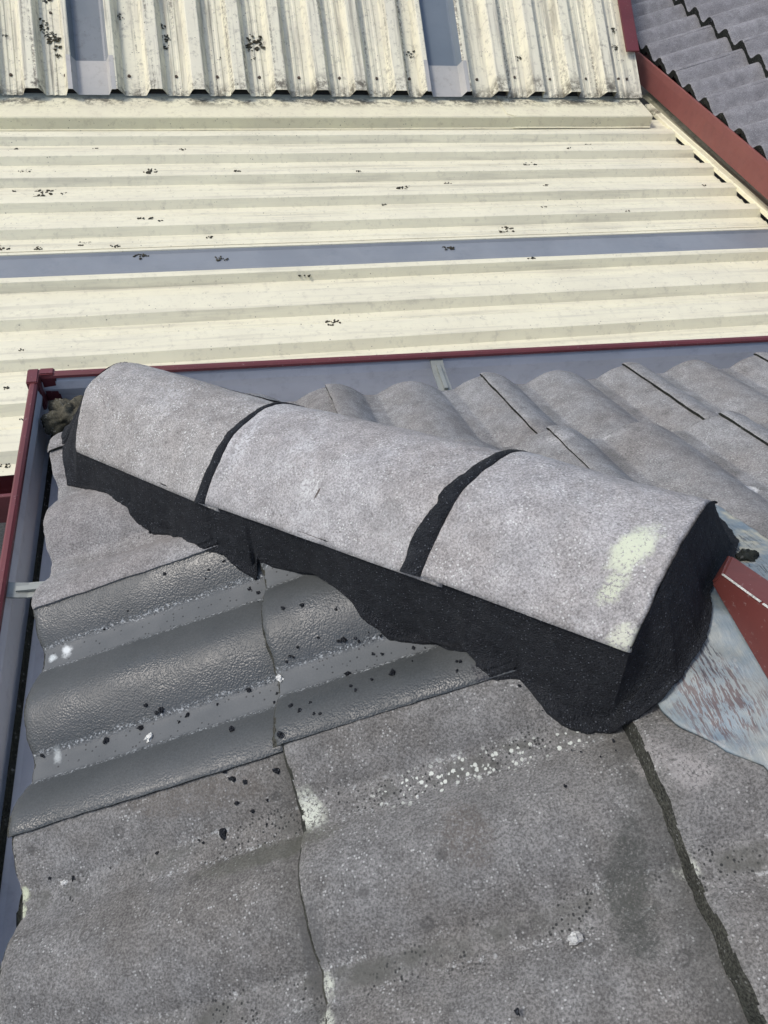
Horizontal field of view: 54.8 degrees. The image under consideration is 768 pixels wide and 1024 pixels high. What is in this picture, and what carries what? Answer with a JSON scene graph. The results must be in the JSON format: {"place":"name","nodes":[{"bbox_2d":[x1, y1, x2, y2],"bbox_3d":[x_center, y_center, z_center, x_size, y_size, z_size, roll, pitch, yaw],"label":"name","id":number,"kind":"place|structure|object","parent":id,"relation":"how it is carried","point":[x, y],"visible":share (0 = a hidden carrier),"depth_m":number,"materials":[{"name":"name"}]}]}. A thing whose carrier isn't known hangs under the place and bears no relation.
{"place":"outdoors","nodes":[
{"label":"outdoors","id":0,"kind":"place"},
{"bbox_2d":[24,88,612,95],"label":"building","id":1,"kind":"structure","parent":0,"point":[204,91],"depth_m":3.72,"materials":[{"name":"black"}]},
{"bbox_2d":[0,0,73,94],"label":"roof sheet","id":2,"kind":"object","parent":1,"relation":"on","point":[34,43],"visible":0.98,"depth_m":3.50,"materials":[{"name":"beige metal"}]},
{"bbox_2d":[65,0,115,94],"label":"skylight","id":3,"kind":"object","parent":1,"relation":"attached to","point":[90,61],"visible":1,"depth_m":3.55},
{"bbox_2d":[103,0,427,96],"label":"roof sheet","id":4,"kind":"object","parent":1,"relation":"on","point":[335,48],"visible":1,"depth_m":3.71,"materials":[{"name":"beige metal"}]},
{"bbox_2d":[419,0,470,96],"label":"skylight","id":5,"kind":"object","parent":1,"relation":"on","point":[446,70],"visible":0.99,"depth_m":3.90},
{"bbox_2d":[453,0,641,100],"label":"roof sheet","id":6,"kind":"object","parent":1,"relation":"on","point":[546,48],"visible":0.98,"depth_m":4.01,"materials":[{"name":"beige metal"}]},
{"bbox_2d":[617,0,638,51],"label":"barge capping","id":7,"kind":"object","parent":6,"relation":"on","point":[628,26],"visible":1,"depth_m":4.10,"materials":[{"name":"red metal"}]},
{"bbox_2d":[0,229,686,556],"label":"cream building","id":8,"kind":"structure","parent":0,"point":[2,528],"depth_m":3.05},
{"bbox_2d":[0,120,767,252],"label":"roof sheet","id":9,"kind":"object","parent":8,"relation":"on","point":[73,190],"visible":0.96,"depth_m":3.37,"materials":[{"name":"beige metal"}]},
{"bbox_2d":[0,93,518,130],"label":"apron flashing","id":10,"kind":"object","parent":9,"relation":"on","point":[78,112],"visible":0.91,"depth_m":3.62,"materials":[{"name":"beige metal"}]},
{"bbox_2d":[496,96,652,127],"bbox_3d":[1.019,-2.188,4.019,0.830,0.071,0.302,-6,51,-11],"label":"apron flashing","id":11,"kind":"object","parent":9,"relation":"on","point":[569,112],"visible":0.88,"depth_m":3.96,"materials":[{"name":"beige metal"}]},
{"bbox_2d":[644,104,767,218],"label":"valley flashing","id":12,"kind":"object","parent":9,"relation":"on","point":[746,193],"visible":0.99,"depth_m":3.81,"materials":[{"name":"beige metal"}]},
{"bbox_2d":[0,248,767,475],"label":"roof sheet","id":13,"kind":"object","parent":8,"relation":"on","point":[76,322],"visible":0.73,"depth_m":2.76,"materials":[{"name":"beige metal"}]},
{"bbox_2d":[0,475,13,522],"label":"gutter","id":14,"kind":"object","parent":13,"relation":"attached to","point":[6,483],"visible":0.02,"depth_m":2.15,"materials":[{"name":"red metal"}]},
{"bbox_2d":[0,230,767,277],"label":"skylight strip","id":15,"kind":"object","parent":8,"relation":"on","point":[136,262],"visible":1,"depth_m":3.00,"materials":[{"name":"plastic"}]},
{"bbox_2d":[0,227,767,255],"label":"roof sheet","id":16,"kind":"object","parent":8,"relation":"on","point":[348,242],"visible":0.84,"depth_m":3.04,"materials":[{"name":"beige metal"}]},
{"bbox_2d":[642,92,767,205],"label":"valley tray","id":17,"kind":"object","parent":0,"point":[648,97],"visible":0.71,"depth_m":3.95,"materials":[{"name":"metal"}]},
{"label":"ground","id":18,"kind":"structure","parent":0,"visible":0},
{"bbox_2d":[639,51,767,228],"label":"house","id":19,"kind":"structure","parent":18,"relation":"on","point":[644,91],"depth_m":4.38,"materials":[{"name":"metal"}]},
{"bbox_2d":[631,0,681,19],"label":"roof tile","id":20,"kind":"object","parent":19,"relation":"on","point":[642,8],"visible":0.23,"depth_m":4.53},
{"bbox_2d":[634,5,711,55],"bbox_3d":[1.708,-2.838,4.356,0.494,0.224,0.379,-6,51,-11],"label":"roof tile","id":21,"kind":"object","parent":19,"relation":"on","point":[662,26],"visible":0.64,"depth_m":4.32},
{"bbox_2d":[672,0,680,5],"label":"roof tile","id":22,"kind":"object","parent":19,"relation":"on","point":[676,2],"visible":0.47,"depth_m":4.48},
{"bbox_2d":[646,27,742,79],"bbox_3d":[1.777,-2.565,4.139,0.494,0.224,0.379,-6,51,-11],"label":"roof tile","id":23,"kind":"object","parent":19,"relation":"on","point":[670,57],"visible":0.73,"depth_m":4.10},
{"bbox_2d":[635,52,767,199],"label":"gutter","id":24,"kind":"object","parent":19,"relation":"attached to","point":[747,162],"visible":0.77,"depth_m":3.80,"materials":[{"name":"red metal"}]},
{"bbox_2d":[674,51,767,106],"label":"roof tile","id":25,"kind":"object","parent":19,"relation":"on","point":[701,82],"visible":0.88,"depth_m":3.88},
{"bbox_2d":[681,0,767,26],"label":"roof tile","id":26,"kind":"object","parent":19,"relation":"on","point":[705,12],"visible":0.75,"depth_m":4.27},
{"bbox_2d":[705,81,767,136],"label":"roof tile","id":27,"kind":"object","parent":19,"relation":"on","point":[738,111],"visible":0.88,"depth_m":3.72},
{"bbox_2d":[710,1,767,50],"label":"roof tile","id":28,"kind":"object","parent":19,"relation":"on","point":[743,25],"visible":0.91,"depth_m":4.12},
{"bbox_2d":[740,122,767,159],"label":"roof tile","id":29,"kind":"object","parent":19,"relation":"on","point":[755,138],"visible":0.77,"depth_m":3.55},
{"bbox_2d":[741,34,767,77],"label":"roof tile","id":30,"kind":"object","parent":19,"relation":"on","point":[755,50],"visible":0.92,"depth_m":3.94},
{"bbox_3d":[1.130,1.683,1.660,2.955,3.939,2.955,-6,51,-11],"label":"house","id":31,"kind":"object","parent":18,"relation":"on","visible":0},
{"bbox_2d":[0,368,61,964],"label":"gutter","id":32,"kind":"object","parent":31,"relation":"attached to","point":[25,565],"visible":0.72,"depth_m":1.11,"materials":[{"name":"grey metal"}]},
{"bbox_2d":[16,894,21,927],"bbox_3d":[-0.402,0.469,0.878,0.071,0.067,0.107,11,50,3],"label":"silt clump","id":33,"kind":"object","parent":32,"relation":"in","point":[18,916],"visible":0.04,"depth_m":0.86,"materials":[{"name":"black soil"}]},
{"bbox_2d":[40,395,82,436],"bbox_3d":[-0.566,-0.168,1.361,0.120,0.095,0.093,-6,51,-11],"label":"silt clump","id":34,"kind":"object","parent":32,"relation":"in","point":[57,418],"visible":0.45,"depth_m":1.32,"materials":[{"name":"soil"}]},
{"bbox_2d":[39,336,767,416],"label":"gutter","id":35,"kind":"object","parent":32,"relation":"attached to","point":[285,380],"visible":0.46,"depth_m":1.51,"materials":[{"name":"grey metal"}]},
{"bbox_2d":[47,432,63,452],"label":"roof tile","id":36,"kind":"object","parent":31,"relation":"on","point":[55,442],"visible":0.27,"depth_m":1.19,"materials":[{"name":"concrete"}]},
{"bbox_2d":[31,448,217,609],"bbox_3d":[-0.313,-0.043,1.101,0.400,0.188,0.320,-6,51,-11],"label":"roof tile","id":37,"kind":"object","parent":31,"relation":"on","point":[94,539],"visible":0.41,"depth_m":1.08,"materials":[{"name":"concrete"}]},
{"bbox_2d":[76,362,272,511],"bbox_3d":[-0.289,-0.138,1.070,0.366,0.172,0.221,31,54,18],"label":"ridge cap","id":38,"kind":"object","parent":37,"relation":"on","point":[169,430],"visible":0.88,"depth_m":1.03,"materials":[{"name":"concrete"}]},
{"bbox_2d":[205,404,499,586],"bbox_3d":[-0.009,-0.046,0.883,0.389,0.192,0.223,30,54,18],"label":"ridge cap","id":39,"kind":"object","parent":38,"relation":"on","point":[368,491],"visible":0.9,"depth_m":0.85,"materials":[{"name":"concrete"}]},
{"bbox_2d":[421,451,715,652],"bbox_3d":[0.194,0.012,0.745,0.230,0.130,0.221,29,53,17],"label":"ridge cap","id":40,"kind":"object","parent":39,"relation":"on","point":[586,552],"visible":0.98,"depth_m":0.70,"materials":[{"name":"concrete"}]},
{"bbox_2d":[61,362,738,734],"bbox_3d":[-0.079,-0.067,0.976,0.983,0.433,0.347,28,53,16],"label":"mortar pointing","id":41,"kind":"object","parent":37,"relation":"on","point":[575,682],"visible":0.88,"depth_m":0.76,"materials":[{"name":"black concrete"}]},
{"bbox_2d":[7,551,282,837],"bbox_3d":[-0.244,0.185,0.919,0.416,0.189,0.320,-6,51,-11],"label":"roof tile","id":42,"kind":"object","parent":31,"relation":"on","point":[179,640],"visible":0.78,"depth_m":0.90,"materials":[{"name":"concrete"}]},
{"bbox_2d":[102,737,108,743],"bbox_3d":[-0.336,0.276,0.893,0.008,0.004,0.009,-12,53,-16],"label":"mortar crumb","id":43,"kind":"object","parent":42,"relation":"on","point":[105,740],"visible":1,"depth_m":0.89,"materials":[{"name":"black concrete"}]},
{"bbox_2d":[144,732,152,742],"bbox_3d":[-0.279,0.268,0.879,0.010,0.006,0.013,19,51,10],"label":"pale chip","id":44,"kind":"object","parent":42,"relation":"on","point":[148,737],"visible":1,"depth_m":0.88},
{"bbox_2d":[158,707,163,713],"bbox_3d":[-0.269,0.239,0.889,0.008,0.006,0.010,16,50,7],"label":"mortar crumb","id":45,"kind":"object","parent":42,"relation":"on","point":[160,709],"visible":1,"depth_m":0.89,"materials":[{"name":"black concrete"}]},
{"bbox_2d":[259,562,515,747],"bbox_3d":[0.055,0.070,0.877,0.411,0.193,0.320,-6,51,-11],"label":"roof tile","id":46,"kind":"object","parent":42,"relation":"on","point":[314,669],"visible":0.45,"depth_m":0.84,"materials":[{"name":"concrete"}]},
{"bbox_2d":[276,674,283,681],"bbox_3d":[-0.121,0.192,0.858,0.009,0.006,0.012,-27,58,-26],"label":"pale chip","id":47,"kind":"object","parent":46,"relation":"on","point":[279,678],"visible":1,"depth_m":0.86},
{"bbox_2d":[277,731,283,738],"bbox_3d":[-0.109,0.235,0.782,0.007,0.005,0.008,-21,56,-22],"label":"mortar crumb","id":48,"kind":"object","parent":46,"relation":"on","point":[280,734],"visible":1,"depth_m":0.78,"materials":[{"name":"black concrete"}]},
{"bbox_2d":[388,668,394,675],"bbox_3d":[0.009,0.174,0.800,0.007,0.006,0.008,25,52,14],"label":"mortar crumb","id":49,"kind":"object","parent":46,"relation":"on","point":[392,672],"visible":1,"depth_m":0.80,"materials":[{"name":"black concrete"}]},
{"bbox_2d":[0,752,326,1023],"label":"roof tile","id":50,"kind":"object","parent":31,"relation":"on","point":[129,926],"visible":0.81,"depth_m":0.74,"materials":[{"name":"concrete"}]},
{"bbox_2d":[60,880,67,885],"bbox_3d":[-0.348,0.403,0.805,0.010,0.004,0.006,0,50,-6],"label":"pale chip","id":51,"kind":"object","parent":50,"relation":"on","point":[63,882],"visible":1,"depth_m":0.81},
{"bbox_2d":[219,828,225,840],"bbox_3d":[-0.172,0.344,0.791,0.008,0.008,0.015,2,50,-5],"label":"mortar crumb","id":52,"kind":"object","parent":50,"relation":"on","point":[222,833],"visible":1,"depth_m":0.79,"materials":[{"name":"grey concrete"}]},
{"bbox_2d":[228,776,235,781],"bbox_3d":[-0.164,0.287,0.798,0.010,0.005,0.007,12,50,4],"label":"mortar crumb","id":53,"kind":"object","parent":50,"relation":"on","point":[232,778],"visible":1,"depth_m":0.80,"materials":[{"name":"black concrete"}]},
{"bbox_2d":[272,768,279,773],"bbox_3d":[-0.115,0.277,0.793,0.009,0.004,0.007,24,52,13],"label":"mortar crumb","id":54,"kind":"object","parent":50,"relation":"on","point":[276,770],"visible":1,"depth_m":0.79,"materials":[{"name":"grey concrete"}]},
{"bbox_2d":[282,679,748,1023],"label":"roof tile","id":55,"kind":"object","parent":50,"relation":"on","point":[488,872],"visible":0.77,"depth_m":0.67,"materials":[{"name":"concrete"}]},
{"bbox_2d":[514,1008,519,1015],"bbox_3d":[0.107,0.402,0.595,0.005,0.004,0.006,-3,51,-8],"label":"mortar crumb","id":56,"kind":"object","parent":55,"relation":"on","point":[516,1011],"visible":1,"depth_m":0.59,"materials":[{"name":"grey concrete"}]},
{"bbox_2d":[567,931,582,944],"bbox_3d":[0.163,0.364,0.632,0.015,0.009,0.010,-6,51,-11],"label":"pale chip","id":57,"kind":"object","parent":55,"relation":"on","point":[575,938],"visible":1,"depth_m":0.63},
{"bbox_2d":[622,704,767,1023],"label":"roof tile","id":58,"kind":"object","parent":55,"relation":"on","point":[712,799],"visible":0.56,"depth_m":0.63,"materials":[{"name":"concrete"}]},
{"bbox_2d":[246,387,336,412],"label":"roof tile","id":59,"kind":"object","parent":31,"relation":"on","point":[319,399],"visible":0.06,"depth_m":1.32,"materials":[{"name":"concrete"}]},
{"bbox_2d":[325,376,535,447],"bbox_3d":[0.094,-0.128,1.220,0.320,0.183,0.413,-6,51,-11],"label":"roof tile","id":60,"kind":"object","parent":31,"relation":"on","point":[478,408],"visible":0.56,"depth_m":1.29,"materials":[{"name":"concrete"}]},
{"bbox_2d":[455,430,586,467],"bbox_3d":[0.172,0.021,0.931,0.320,0.210,0.480,-6,51,-11],"label":"roof tile","id":61,"kind":"object","parent":31,"relation":"on","point":[548,443],"visible":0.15,"depth_m":1.12,"materials":[{"name":"concrete"}]},
{"bbox_2d":[480,366,701,438],"bbox_3d":[0.385,-0.159,1.280,0.320,0.181,0.414,-6,51,-11],"label":"roof tile","id":62,"kind":"object","parent":31,"relation":"on","point":[606,404],"visible":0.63,"depth_m":1.33,"materials":[{"name":"concrete"}]},
{"bbox_2d":[546,415,767,538],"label":"roof tile","id":63,"kind":"object","parent":62,"relation":"on","point":[721,461],"visible":0.69,"depth_m":1.09,"materials":[{"name":"concrete"}]},
{"bbox_2d":[657,504,767,770],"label":"lead flashing","id":64,"kind":"object","parent":63,"relation":"on","point":[717,694],"visible":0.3,"depth_m":0.69,"materials":[{"name":"grey metal"}]},
{"bbox_2d":[713,556,767,677],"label":"barge","id":65,"kind":"object","parent":64,"relation":"on","point":[741,589],"visible":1,"depth_m":0.69,"materials":[{"name":"red metal"}]},
{"bbox_2d":[735,548,758,561],"bbox_3d":[0.397,0.051,0.813,0.033,0.017,0.022,-21,55,-22],"label":"debris clump","id":66,"kind":"object","parent":64,"relation":"on","point":[743,554],"visible":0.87,"depth_m":0.81,"materials":[{"name":"black soil"}]},
{"bbox_2d":[622,356,767,423],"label":"roof tile","id":67,"kind":"object","parent":31,"relation":"on","point":[703,390],"visible":0.79,"depth_m":1.40,"materials":[{"name":"concrete"}]},
{"bbox_2d":[718,410,767,445],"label":"roof tile","id":68,"kind":"object","parent":31,"relation":"on","point":[759,432],"visible":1,"depth_m":1.17,"materials":[{"name":"concrete"}]},
{"bbox_2d":[754,352,767,361],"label":"roof tile","id":69,"kind":"object","parent":31,"relation":"on","point":[763,355],"visible":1,"depth_m":1.52,"materials":[{"name":"concrete"}]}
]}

